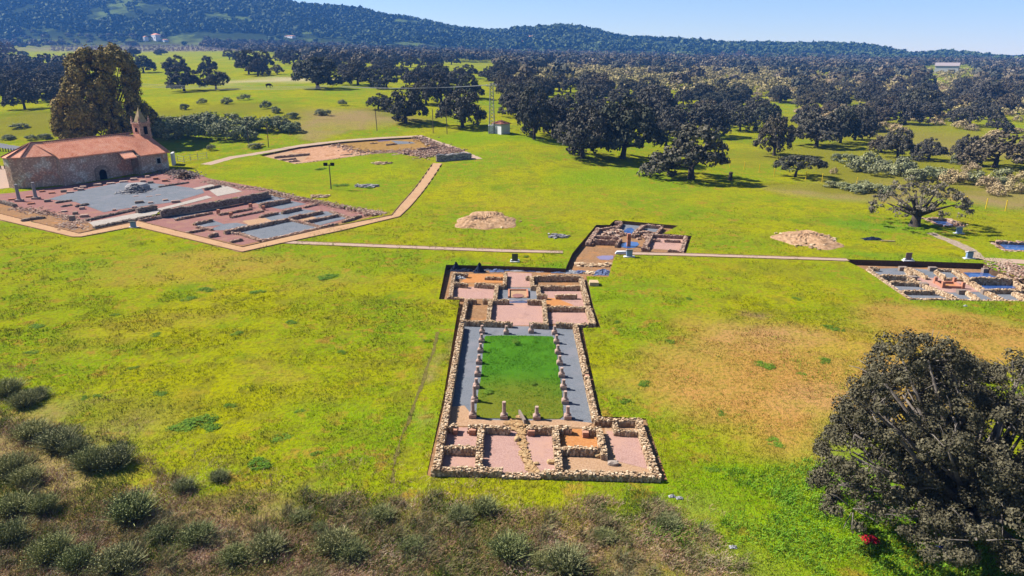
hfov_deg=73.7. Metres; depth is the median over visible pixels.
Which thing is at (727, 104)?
holm oak
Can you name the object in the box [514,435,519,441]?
boulder
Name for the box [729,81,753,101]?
holm oak
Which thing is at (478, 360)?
column stump
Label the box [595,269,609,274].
plastic sheet
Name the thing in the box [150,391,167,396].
weed clump
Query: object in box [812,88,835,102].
holm oak
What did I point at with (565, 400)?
column stump
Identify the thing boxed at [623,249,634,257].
information panel
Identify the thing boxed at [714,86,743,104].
holm oak
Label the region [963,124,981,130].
bush
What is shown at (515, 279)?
gravel floor
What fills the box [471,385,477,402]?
column stump
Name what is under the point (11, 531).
broom bush
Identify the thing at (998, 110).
holm oak
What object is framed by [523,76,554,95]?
holm oak
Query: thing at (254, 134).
olive bush
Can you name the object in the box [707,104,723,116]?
holm oak
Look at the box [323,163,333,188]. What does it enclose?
lamp post
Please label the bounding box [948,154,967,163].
bush
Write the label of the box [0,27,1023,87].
distant oak wood
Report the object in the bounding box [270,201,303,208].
gravel floor
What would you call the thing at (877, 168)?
bush
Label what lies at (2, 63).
holm oak
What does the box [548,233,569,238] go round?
stone heap
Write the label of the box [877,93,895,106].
holm oak
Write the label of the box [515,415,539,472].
stone drain
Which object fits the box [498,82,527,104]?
holm oak
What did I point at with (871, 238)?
dark tarp
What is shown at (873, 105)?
holm oak
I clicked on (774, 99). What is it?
bush
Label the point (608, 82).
holm oak
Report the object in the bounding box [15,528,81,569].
broom bush
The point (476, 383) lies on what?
column stump
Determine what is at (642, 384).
weed clump
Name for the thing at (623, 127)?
holm oak
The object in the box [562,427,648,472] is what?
earth floor
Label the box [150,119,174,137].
olive bush
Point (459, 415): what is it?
earth apron
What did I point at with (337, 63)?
holm oak
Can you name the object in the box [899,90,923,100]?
holm oak
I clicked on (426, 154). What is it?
stone field
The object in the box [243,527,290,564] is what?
broom bush
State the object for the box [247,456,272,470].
weed clump
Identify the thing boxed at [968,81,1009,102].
holm oak
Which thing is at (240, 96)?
bush
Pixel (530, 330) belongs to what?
column stump
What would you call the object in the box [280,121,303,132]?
olive bush
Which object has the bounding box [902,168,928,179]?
bush
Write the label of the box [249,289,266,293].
weed clump
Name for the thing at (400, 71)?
holm oak
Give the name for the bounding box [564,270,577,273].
plastic sheet
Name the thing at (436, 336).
field weeds
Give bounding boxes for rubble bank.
[152,167,206,181]
[983,261,1023,282]
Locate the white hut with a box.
[492,120,511,134]
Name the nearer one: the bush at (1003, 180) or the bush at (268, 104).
the bush at (1003, 180)
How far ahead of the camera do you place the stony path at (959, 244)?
100.97 m
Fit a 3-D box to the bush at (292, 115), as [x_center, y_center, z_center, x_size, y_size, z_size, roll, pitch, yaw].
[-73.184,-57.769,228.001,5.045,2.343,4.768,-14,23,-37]
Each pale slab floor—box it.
[193,184,214,189]
[209,185,240,195]
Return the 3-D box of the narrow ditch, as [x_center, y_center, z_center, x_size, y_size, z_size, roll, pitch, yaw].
[-7.688,8.502,56.438,0.734,0.001,25.857,0,19,1]
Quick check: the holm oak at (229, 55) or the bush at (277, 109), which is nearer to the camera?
the bush at (277, 109)
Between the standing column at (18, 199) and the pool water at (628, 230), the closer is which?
the pool water at (628, 230)
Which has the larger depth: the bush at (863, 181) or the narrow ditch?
the bush at (863, 181)
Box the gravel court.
[50,183,203,211]
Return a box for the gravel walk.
[452,326,591,422]
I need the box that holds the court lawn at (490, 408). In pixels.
[477,335,562,418]
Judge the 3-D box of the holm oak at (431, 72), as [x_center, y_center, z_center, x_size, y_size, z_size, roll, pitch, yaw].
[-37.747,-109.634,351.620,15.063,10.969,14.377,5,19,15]
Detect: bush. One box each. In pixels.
[0,375,30,396]
[0,449,41,480]
[0,463,49,488]
[0,488,37,518]
[0,515,39,547]
[1,134,15,139]
[1,389,43,410]
[3,416,57,445]
[9,123,30,127]
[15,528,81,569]
[18,385,54,398]
[20,489,69,518]
[24,134,36,138]
[27,423,87,455]
[35,133,52,138]
[50,541,99,575]
[52,434,93,457]
[63,443,110,477]
[82,537,149,575]
[88,441,142,470]
[89,485,169,533]
[141,522,177,545]
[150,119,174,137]
[158,115,177,123]
[160,123,191,139]
[164,476,202,500]
[169,115,195,126]
[172,517,227,550]
[179,104,189,109]
[184,120,217,136]
[191,110,221,122]
[196,98,206,103]
[198,115,229,133]
[204,122,236,138]
[205,467,233,483]
[206,144,215,149]
[213,538,253,569]
[218,113,243,125]
[220,97,232,103]
[227,124,251,139]
[231,119,260,130]
[236,93,251,98]
[241,115,262,130]
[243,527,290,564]
[244,130,257,138]
[247,143,264,148]
[254,115,281,128]
[259,100,271,107]
[266,115,290,131]
[270,106,280,112]
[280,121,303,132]
[283,507,316,526]
[284,112,298,118]
[306,523,361,562]
[307,520,327,534]
[314,108,324,114]
[322,109,330,114]
[328,535,374,565]
[337,99,346,104]
[364,502,399,525]
[391,533,430,557]
[439,499,479,525]
[465,493,504,517]
[481,526,537,570]
[526,550,553,570]
[537,538,593,575]
[588,526,618,544]
[651,509,687,533]
[751,92,763,95]
[767,96,781,101]
[823,180,840,187]
[829,167,837,173]
[830,153,841,160]
[835,181,851,190]
[838,153,859,163]
[844,158,870,172]
[849,183,866,193]
[856,179,871,183]
[858,151,882,166]
[858,182,882,192]
[866,163,887,174]
[873,159,892,169]
[876,185,893,194]
[877,125,886,131]
[884,163,909,176]
[887,123,910,131]
[894,155,919,173]
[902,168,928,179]
[921,165,939,178]
[926,117,945,124]
[933,166,955,180]
[935,112,948,119]
[938,167,969,183]
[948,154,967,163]
[951,119,977,127]
[961,161,981,170]
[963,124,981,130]
[965,170,987,181]
[975,174,1003,187]
[985,183,1009,195]
[986,176,1008,184]
[987,129,1008,134]
[990,167,1013,177]
[1004,179,1023,191]
[1005,127,1023,132]
[1006,169,1023,180]
[1012,115,1023,121]
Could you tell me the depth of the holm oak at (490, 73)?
378.04 m
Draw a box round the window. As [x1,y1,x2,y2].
[155,157,161,164]
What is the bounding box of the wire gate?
[177,152,206,161]
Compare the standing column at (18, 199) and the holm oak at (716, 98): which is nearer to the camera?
the standing column at (18, 199)
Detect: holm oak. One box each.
[0,60,6,66]
[0,65,10,73]
[0,71,17,90]
[0,78,18,98]
[1,82,40,108]
[2,77,32,94]
[5,69,29,81]
[11,60,33,70]
[17,50,29,54]
[18,75,36,82]
[26,61,42,68]
[28,69,48,87]
[30,74,53,93]
[32,81,60,100]
[33,73,64,90]
[35,63,51,71]
[40,67,64,75]
[47,61,61,67]
[51,64,63,71]
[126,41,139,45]
[127,46,141,56]
[133,54,156,72]
[148,108,161,123]
[153,48,167,54]
[160,55,190,74]
[164,64,201,91]
[195,55,217,73]
[198,66,230,89]
[222,49,233,59]
[232,50,247,60]
[234,48,258,73]
[244,58,270,75]
[252,49,274,65]
[270,64,284,73]
[272,48,291,61]
[281,50,302,63]
[290,55,342,88]
[323,56,339,68]
[327,54,341,63]
[336,64,359,74]
[338,60,350,68]
[339,59,367,84]
[358,68,379,86]
[366,92,390,109]
[368,64,383,71]
[370,68,398,88]
[371,56,385,64]
[373,59,390,68]
[378,66,397,75]
[380,84,428,122]
[382,62,394,69]
[386,58,395,67]
[387,54,402,66]
[393,65,408,76]
[400,70,414,84]
[401,53,418,66]
[403,67,429,84]
[410,78,442,103]
[415,63,428,72]
[419,53,435,65]
[427,62,443,69]
[427,64,451,80]
[427,71,460,101]
[430,54,443,64]
[435,89,487,127]
[444,53,460,64]
[446,69,467,85]
[455,73,484,95]
[458,64,478,76]
[477,66,492,80]
[485,67,499,77]
[489,69,513,83]
[493,73,510,87]
[494,61,510,67]
[495,80,517,93]
[497,67,511,74]
[497,91,535,114]
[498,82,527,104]
[500,66,512,73]
[500,76,523,93]
[506,65,517,73]
[515,69,534,82]
[515,86,556,139]
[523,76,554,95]
[525,83,548,99]
[531,95,550,106]
[532,99,568,134]
[544,97,565,115]
[547,81,554,89]
[549,76,559,89]
[550,92,575,108]
[551,103,612,158]
[554,72,568,82]
[557,76,579,92]
[564,115,588,135]
[567,107,580,115]
[568,95,603,115]
[573,84,605,103]
[575,79,596,94]
[579,70,603,85]
[587,72,617,92]
[587,95,668,158]
[589,82,610,96]
[596,97,614,105]
[607,88,636,105]
[611,88,625,102]
[615,78,637,91]
[616,99,642,120]
[631,82,650,95]
[633,83,678,116]
[636,123,730,179]
[638,76,660,86]
[645,85,674,99]
[655,105,688,133]
[655,116,678,133]
[671,102,701,126]
[673,87,694,103]
[678,101,734,134]
[690,83,713,100]
[694,98,726,120]
[702,91,722,104]
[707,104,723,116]
[709,82,728,98]
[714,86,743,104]
[719,99,739,111]
[727,104,758,130]
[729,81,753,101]
[732,100,743,112]
[737,89,751,105]
[743,95,771,119]
[752,113,795,155]
[753,103,782,125]
[764,90,786,100]
[769,85,792,102]
[771,155,828,176]
[786,109,847,146]
[789,84,816,98]
[790,104,821,122]
[794,73,809,79]
[794,91,825,106]
[801,101,822,113]
[805,327,1023,575]
[806,80,826,91]
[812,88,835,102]
[813,82,833,91]
[822,100,840,111]
[824,89,852,104]
[827,80,840,85]
[831,105,861,142]
[833,103,849,112]
[839,81,854,86]
[840,75,855,85]
[841,86,853,96]
[846,102,876,114]
[847,105,878,139]
[847,106,882,127]
[854,83,880,101]
[857,81,877,87]
[863,76,879,84]
[863,101,878,110]
[864,96,887,107]
[867,134,896,151]
[868,175,974,226]
[871,106,897,121]
[872,84,886,93]
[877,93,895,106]
[877,127,915,157]
[880,95,903,107]
[882,88,901,98]
[890,82,906,88]
[890,99,925,123]
[891,86,906,94]
[897,116,906,124]
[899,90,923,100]
[901,87,936,113]
[906,76,922,85]
[909,83,931,94]
[909,137,950,160]
[914,75,937,85]
[919,101,943,119]
[928,83,938,89]
[930,98,945,112]
[931,89,944,99]
[938,95,954,102]
[943,100,957,110]
[944,88,959,98]
[945,105,993,125]
[948,134,981,155]
[951,76,972,85]
[951,80,974,94]
[953,130,1023,167]
[955,93,980,104]
[959,87,975,95]
[968,76,982,83]
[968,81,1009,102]
[969,96,995,114]
[970,79,986,88]
[981,103,1004,117]
[985,115,1014,131]
[995,96,1023,111]
[996,77,1012,85]
[998,93,1021,102]
[1001,81,1014,93]
[1009,83,1023,96]
[1010,81,1023,87]
[1013,89,1023,97]
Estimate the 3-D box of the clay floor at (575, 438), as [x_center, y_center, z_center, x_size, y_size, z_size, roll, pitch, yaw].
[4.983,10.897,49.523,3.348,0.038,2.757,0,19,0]
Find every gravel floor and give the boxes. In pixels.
[145,196,369,244]
[163,209,210,217]
[197,220,222,226]
[213,223,245,229]
[240,221,316,238]
[253,196,285,203]
[265,209,313,220]
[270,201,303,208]
[312,211,331,217]
[312,216,344,224]
[391,140,413,143]
[442,427,554,472]
[453,287,493,298]
[491,303,542,325]
[498,287,539,300]
[508,272,531,286]
[541,291,583,306]
[548,312,587,323]
[606,431,646,468]
[621,224,638,232]
[644,228,657,231]
[649,238,681,249]
[874,268,1017,299]
[917,277,978,292]
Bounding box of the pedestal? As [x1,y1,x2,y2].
[68,215,75,220]
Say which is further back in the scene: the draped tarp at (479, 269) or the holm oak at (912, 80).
the holm oak at (912, 80)
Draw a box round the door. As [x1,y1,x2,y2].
[99,169,107,179]
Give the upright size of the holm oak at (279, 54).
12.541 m
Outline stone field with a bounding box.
[403,135,467,159]
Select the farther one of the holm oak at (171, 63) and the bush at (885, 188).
the holm oak at (171, 63)
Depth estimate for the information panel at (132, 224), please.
110.89 m
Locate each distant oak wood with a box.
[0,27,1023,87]
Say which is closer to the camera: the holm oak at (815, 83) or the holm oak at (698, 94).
the holm oak at (698, 94)
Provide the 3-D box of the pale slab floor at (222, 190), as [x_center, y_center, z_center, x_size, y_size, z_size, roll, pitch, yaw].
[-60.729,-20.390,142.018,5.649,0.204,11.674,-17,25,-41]
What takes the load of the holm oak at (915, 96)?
on the ground at (546, 176)
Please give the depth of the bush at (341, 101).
253.57 m
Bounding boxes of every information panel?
[128,221,138,227]
[510,254,519,261]
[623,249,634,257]
[902,253,914,261]
[953,227,964,233]
[962,251,975,258]
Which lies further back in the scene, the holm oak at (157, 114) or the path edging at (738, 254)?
the holm oak at (157, 114)
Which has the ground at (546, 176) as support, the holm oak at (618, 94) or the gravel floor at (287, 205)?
the holm oak at (618, 94)
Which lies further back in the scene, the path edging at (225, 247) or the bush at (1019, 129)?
the bush at (1019, 129)
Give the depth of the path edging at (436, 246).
99.69 m
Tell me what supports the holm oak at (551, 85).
on the ground at (546, 176)
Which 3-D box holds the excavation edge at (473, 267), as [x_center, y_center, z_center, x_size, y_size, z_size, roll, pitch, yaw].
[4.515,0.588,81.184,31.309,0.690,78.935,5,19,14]
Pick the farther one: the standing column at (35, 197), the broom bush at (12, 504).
the standing column at (35, 197)
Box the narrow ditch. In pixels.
[390,332,438,482]
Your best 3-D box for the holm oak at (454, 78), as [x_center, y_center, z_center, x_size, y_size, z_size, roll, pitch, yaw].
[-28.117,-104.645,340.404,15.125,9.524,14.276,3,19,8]
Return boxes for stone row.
[574,262,611,266]
[583,270,594,274]
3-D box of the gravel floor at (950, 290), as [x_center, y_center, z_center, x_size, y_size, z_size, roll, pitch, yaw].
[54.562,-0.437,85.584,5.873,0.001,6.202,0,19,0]
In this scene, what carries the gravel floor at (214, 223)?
on the red gravel floor at (184, 225)
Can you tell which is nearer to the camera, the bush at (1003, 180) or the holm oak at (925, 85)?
the bush at (1003, 180)
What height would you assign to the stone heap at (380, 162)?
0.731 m
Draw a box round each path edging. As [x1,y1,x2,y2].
[0,163,432,246]
[0,164,441,252]
[283,243,561,253]
[302,241,563,250]
[617,254,848,261]
[649,252,831,257]
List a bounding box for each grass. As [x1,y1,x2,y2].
[0,206,1023,347]
[636,456,1023,575]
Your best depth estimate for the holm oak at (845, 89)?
394.02 m
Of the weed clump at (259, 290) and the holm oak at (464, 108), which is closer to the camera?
the weed clump at (259, 290)
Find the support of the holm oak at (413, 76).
on the ground at (546, 176)
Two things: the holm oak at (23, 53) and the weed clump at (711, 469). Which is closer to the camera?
the weed clump at (711, 469)
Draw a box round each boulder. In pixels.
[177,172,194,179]
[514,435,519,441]
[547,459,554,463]
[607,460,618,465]
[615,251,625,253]
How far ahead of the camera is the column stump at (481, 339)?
66.67 m
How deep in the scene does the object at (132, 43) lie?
1278.54 m
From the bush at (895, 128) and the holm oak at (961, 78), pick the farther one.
the holm oak at (961, 78)
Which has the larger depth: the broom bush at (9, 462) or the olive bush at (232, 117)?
the olive bush at (232, 117)
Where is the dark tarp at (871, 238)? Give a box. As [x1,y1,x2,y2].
[862,236,882,239]
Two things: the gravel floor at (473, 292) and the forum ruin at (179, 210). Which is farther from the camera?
the forum ruin at (179, 210)
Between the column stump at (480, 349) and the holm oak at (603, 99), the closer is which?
the column stump at (480, 349)
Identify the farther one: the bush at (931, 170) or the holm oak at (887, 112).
the holm oak at (887, 112)
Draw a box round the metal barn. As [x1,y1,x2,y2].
[934,63,960,73]
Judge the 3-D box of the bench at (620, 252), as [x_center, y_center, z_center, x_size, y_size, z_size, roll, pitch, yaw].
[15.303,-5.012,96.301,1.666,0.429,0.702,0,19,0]
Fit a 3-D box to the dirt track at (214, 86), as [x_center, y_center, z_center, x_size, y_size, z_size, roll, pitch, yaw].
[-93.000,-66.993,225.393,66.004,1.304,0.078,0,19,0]
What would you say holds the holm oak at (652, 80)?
on the ground at (546, 176)
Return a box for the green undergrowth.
[0,409,699,575]
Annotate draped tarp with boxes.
[450,262,459,270]
[473,262,485,272]
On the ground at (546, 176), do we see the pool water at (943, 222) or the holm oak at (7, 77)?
the holm oak at (7, 77)
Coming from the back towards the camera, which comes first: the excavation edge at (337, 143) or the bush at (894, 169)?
the excavation edge at (337, 143)
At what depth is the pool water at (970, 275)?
89.55 m
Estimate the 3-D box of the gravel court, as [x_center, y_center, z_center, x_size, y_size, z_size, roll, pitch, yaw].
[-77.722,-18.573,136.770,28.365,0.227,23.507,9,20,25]
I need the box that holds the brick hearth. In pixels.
[508,289,527,297]
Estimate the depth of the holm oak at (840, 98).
337.49 m
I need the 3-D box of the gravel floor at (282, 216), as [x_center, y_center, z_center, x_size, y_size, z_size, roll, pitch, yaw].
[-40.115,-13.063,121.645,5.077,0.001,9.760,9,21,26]
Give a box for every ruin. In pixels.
[0,182,361,242]
[269,143,471,163]
[431,272,661,482]
[585,221,687,252]
[866,266,1023,300]
[921,217,967,226]
[991,240,1023,251]
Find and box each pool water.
[620,242,638,247]
[624,228,633,233]
[934,221,952,225]
[963,272,995,277]
[981,285,1014,288]
[1000,244,1023,249]
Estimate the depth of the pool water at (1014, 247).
101.00 m
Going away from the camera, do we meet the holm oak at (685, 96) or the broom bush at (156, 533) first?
the broom bush at (156, 533)
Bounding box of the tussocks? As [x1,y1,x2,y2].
[0,418,756,575]
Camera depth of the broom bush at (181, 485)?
43.20 m
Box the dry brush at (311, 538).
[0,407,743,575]
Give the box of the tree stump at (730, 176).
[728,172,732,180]
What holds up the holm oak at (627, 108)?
on the ground at (546, 176)
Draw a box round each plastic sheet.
[456,268,473,271]
[489,269,503,271]
[509,301,526,302]
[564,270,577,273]
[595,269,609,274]
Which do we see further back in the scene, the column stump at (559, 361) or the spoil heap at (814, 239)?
the spoil heap at (814, 239)
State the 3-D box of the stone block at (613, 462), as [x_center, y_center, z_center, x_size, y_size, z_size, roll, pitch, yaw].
[6.863,11.862,46.200,0.807,0.344,0.461,0,19,0]
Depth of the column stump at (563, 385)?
56.88 m
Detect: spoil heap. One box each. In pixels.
[455,211,521,229]
[770,229,843,249]
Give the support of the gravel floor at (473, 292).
on the excavation floor at (584, 253)
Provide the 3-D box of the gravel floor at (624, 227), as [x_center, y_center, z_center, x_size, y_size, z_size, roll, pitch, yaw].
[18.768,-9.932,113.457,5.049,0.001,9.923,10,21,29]
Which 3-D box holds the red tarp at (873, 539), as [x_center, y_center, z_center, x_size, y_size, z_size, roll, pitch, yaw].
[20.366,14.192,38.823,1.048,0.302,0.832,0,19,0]
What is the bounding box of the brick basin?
[933,276,965,288]
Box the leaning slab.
[518,410,525,423]
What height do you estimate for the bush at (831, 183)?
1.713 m
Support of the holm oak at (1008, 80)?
on the ground at (546, 176)
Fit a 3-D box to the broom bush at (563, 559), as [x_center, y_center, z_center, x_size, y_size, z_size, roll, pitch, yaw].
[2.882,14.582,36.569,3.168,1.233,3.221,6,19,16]
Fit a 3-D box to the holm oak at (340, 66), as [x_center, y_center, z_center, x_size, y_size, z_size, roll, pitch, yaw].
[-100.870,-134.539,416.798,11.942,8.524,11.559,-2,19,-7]
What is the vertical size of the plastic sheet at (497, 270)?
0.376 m
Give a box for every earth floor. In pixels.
[297,216,315,220]
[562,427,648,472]
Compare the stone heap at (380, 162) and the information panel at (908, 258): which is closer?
the information panel at (908, 258)
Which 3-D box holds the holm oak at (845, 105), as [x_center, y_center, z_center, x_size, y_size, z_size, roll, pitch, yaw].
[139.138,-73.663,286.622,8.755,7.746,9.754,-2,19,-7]
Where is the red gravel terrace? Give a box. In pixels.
[0,169,267,221]
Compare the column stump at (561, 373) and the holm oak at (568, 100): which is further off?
the holm oak at (568, 100)
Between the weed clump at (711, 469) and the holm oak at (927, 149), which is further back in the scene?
the holm oak at (927, 149)
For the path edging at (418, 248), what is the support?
on the ground at (546, 176)
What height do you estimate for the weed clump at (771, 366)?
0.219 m
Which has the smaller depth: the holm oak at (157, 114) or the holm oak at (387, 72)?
the holm oak at (157, 114)
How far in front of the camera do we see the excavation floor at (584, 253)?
85.03 m
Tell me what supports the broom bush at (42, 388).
on the ground at (546, 176)
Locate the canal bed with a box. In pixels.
[89,196,211,225]
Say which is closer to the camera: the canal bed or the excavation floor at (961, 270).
the excavation floor at (961, 270)
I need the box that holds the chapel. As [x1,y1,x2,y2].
[0,108,169,188]
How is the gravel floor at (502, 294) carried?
on the excavation floor at (584, 253)
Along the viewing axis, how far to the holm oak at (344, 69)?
374.00 m
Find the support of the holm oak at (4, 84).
on the ground at (546, 176)
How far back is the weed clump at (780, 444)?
48.80 m
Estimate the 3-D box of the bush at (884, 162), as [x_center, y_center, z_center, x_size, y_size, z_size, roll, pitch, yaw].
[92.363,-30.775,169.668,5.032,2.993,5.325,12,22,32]
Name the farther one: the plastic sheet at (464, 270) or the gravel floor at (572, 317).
the plastic sheet at (464, 270)
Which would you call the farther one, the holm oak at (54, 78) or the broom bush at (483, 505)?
the holm oak at (54, 78)
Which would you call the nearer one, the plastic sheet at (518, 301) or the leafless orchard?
the plastic sheet at (518, 301)
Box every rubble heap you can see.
[600,229,626,236]
[636,230,654,239]
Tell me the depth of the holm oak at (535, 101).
242.36 m
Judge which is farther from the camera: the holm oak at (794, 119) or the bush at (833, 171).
the holm oak at (794, 119)
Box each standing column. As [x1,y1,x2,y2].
[14,184,23,201]
[31,182,40,199]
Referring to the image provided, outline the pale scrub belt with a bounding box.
[513,61,1023,115]
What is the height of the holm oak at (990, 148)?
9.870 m
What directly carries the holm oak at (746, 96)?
on the ground at (546, 176)
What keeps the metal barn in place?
on the ground at (546, 176)
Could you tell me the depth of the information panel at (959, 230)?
107.16 m
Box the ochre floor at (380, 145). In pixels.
[341,139,433,151]
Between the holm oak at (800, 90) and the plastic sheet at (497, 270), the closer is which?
the plastic sheet at (497, 270)
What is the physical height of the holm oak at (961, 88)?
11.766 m
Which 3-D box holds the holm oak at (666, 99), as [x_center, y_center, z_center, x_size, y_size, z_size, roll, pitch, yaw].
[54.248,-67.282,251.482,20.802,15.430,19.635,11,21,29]
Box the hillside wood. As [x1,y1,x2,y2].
[0,0,1023,58]
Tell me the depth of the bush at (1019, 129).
254.03 m
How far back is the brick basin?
84.80 m
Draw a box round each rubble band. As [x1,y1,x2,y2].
[8,206,96,229]
[199,179,394,215]
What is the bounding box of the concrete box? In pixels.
[589,280,598,285]
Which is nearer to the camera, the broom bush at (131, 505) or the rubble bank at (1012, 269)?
the broom bush at (131, 505)
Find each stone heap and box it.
[310,194,329,198]
[354,183,378,187]
[371,161,392,164]
[503,418,532,435]
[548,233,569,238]
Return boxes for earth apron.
[449,406,591,427]
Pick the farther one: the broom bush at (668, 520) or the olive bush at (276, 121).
the olive bush at (276, 121)
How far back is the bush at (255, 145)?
189.02 m
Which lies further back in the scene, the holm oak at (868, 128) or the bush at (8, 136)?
the holm oak at (868, 128)
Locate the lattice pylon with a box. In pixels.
[488,82,496,133]
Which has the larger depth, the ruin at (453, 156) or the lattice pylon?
the lattice pylon
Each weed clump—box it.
[28,323,45,328]
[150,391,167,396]
[164,422,195,431]
[181,296,197,301]
[182,413,218,426]
[196,287,213,291]
[199,420,222,431]
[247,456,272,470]
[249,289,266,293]
[270,433,292,442]
[317,274,339,280]
[484,387,493,393]
[618,398,630,403]
[636,380,650,386]
[703,466,720,471]
[754,360,775,370]
[766,436,783,447]
[819,357,830,363]
[821,325,839,330]
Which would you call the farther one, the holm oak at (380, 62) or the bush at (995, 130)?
the holm oak at (380, 62)
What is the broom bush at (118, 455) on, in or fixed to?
on the ground at (546, 176)
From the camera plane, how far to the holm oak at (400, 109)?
217.64 m
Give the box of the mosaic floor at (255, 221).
[243,217,270,224]
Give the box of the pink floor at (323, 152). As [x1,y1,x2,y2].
[289,145,353,161]
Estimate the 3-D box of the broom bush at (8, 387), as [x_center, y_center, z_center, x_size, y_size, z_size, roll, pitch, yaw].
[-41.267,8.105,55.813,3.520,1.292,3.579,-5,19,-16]
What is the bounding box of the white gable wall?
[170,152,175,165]
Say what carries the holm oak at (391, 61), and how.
on the ground at (546, 176)
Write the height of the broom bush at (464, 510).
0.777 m
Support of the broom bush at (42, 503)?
on the ground at (546, 176)
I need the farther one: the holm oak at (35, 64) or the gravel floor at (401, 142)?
the holm oak at (35, 64)
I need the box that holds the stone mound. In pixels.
[115,182,155,193]
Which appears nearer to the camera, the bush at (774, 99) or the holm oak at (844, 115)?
the holm oak at (844, 115)
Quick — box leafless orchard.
[49,44,240,51]
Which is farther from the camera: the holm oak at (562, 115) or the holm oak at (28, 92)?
the holm oak at (28, 92)
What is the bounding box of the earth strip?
[0,204,94,231]
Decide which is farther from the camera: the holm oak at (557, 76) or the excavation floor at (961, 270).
the holm oak at (557, 76)
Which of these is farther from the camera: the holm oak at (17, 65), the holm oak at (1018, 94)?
the holm oak at (17, 65)
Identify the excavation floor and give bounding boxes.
[159,192,377,245]
[265,144,447,163]
[427,224,689,480]
[856,265,1018,295]
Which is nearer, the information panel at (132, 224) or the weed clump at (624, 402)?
the weed clump at (624, 402)
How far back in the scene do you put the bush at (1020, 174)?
151.96 m
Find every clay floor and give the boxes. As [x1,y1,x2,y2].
[461,274,502,282]
[542,298,573,305]
[559,429,597,447]
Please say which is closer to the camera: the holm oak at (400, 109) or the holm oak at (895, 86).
the holm oak at (400, 109)
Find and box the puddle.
[597,255,612,259]
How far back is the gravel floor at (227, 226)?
113.06 m
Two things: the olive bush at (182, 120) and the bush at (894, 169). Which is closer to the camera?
the bush at (894, 169)
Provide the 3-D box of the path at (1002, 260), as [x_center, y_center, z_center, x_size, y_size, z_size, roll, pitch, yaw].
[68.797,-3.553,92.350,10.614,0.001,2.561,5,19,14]
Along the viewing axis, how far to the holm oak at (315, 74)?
311.71 m
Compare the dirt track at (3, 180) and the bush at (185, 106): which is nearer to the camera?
the dirt track at (3, 180)
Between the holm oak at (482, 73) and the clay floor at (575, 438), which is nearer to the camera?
the clay floor at (575, 438)
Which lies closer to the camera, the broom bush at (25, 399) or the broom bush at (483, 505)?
the broom bush at (483, 505)
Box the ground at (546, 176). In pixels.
[0,0,1023,575]
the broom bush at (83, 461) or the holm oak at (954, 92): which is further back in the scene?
the holm oak at (954, 92)
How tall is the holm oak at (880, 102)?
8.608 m
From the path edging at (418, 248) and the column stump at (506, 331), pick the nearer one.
the column stump at (506, 331)
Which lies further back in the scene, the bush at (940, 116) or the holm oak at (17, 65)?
the holm oak at (17, 65)
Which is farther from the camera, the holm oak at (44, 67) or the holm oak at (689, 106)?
the holm oak at (44, 67)
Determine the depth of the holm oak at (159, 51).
856.89 m
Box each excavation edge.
[153,191,381,215]
[261,137,447,155]
[427,220,690,474]
[848,259,1023,283]
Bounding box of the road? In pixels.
[0,143,19,149]
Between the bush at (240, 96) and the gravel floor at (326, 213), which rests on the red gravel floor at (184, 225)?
the gravel floor at (326, 213)
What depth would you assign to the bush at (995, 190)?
137.04 m
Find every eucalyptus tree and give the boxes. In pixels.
[47,87,106,139]
[58,42,155,135]
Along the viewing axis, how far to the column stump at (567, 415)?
52.01 m
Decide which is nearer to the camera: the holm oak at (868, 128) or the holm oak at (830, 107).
the holm oak at (868, 128)
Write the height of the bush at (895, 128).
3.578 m
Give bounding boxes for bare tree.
[0,41,7,52]
[2,42,19,53]
[734,49,745,54]
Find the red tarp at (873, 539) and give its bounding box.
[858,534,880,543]
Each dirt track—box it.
[0,166,8,188]
[140,86,315,89]
[152,84,329,86]
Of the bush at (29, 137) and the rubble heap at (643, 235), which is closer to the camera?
the rubble heap at (643, 235)
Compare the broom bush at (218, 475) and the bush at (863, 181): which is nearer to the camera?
the broom bush at (218, 475)
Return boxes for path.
[0,163,441,251]
[203,135,481,164]
[287,241,562,253]
[633,252,848,260]
[927,232,984,258]
[977,258,1023,263]
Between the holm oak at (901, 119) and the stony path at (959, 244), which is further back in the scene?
the holm oak at (901, 119)
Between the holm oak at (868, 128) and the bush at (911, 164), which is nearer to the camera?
the bush at (911, 164)
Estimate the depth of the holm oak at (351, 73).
338.34 m
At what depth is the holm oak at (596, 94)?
275.32 m
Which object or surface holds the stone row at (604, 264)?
on the excavation floor at (584, 253)
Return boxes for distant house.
[151,33,160,40]
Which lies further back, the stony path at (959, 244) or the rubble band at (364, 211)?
the rubble band at (364, 211)
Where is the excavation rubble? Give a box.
[321,143,414,154]
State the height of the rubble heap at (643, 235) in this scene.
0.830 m
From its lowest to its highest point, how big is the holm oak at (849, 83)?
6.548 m
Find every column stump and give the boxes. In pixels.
[469,400,476,418]
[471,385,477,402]
[473,378,479,388]
[474,366,480,376]
[476,354,481,364]
[477,343,483,352]
[479,325,484,333]
[479,334,484,342]
[500,401,507,419]
[504,325,508,334]
[528,324,533,333]
[533,406,540,419]
[552,326,557,334]
[554,334,559,343]
[555,344,560,354]
[556,355,562,365]
[558,367,564,377]
[560,379,566,389]
[561,390,568,404]
[564,405,571,419]
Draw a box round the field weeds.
[0,212,1023,569]

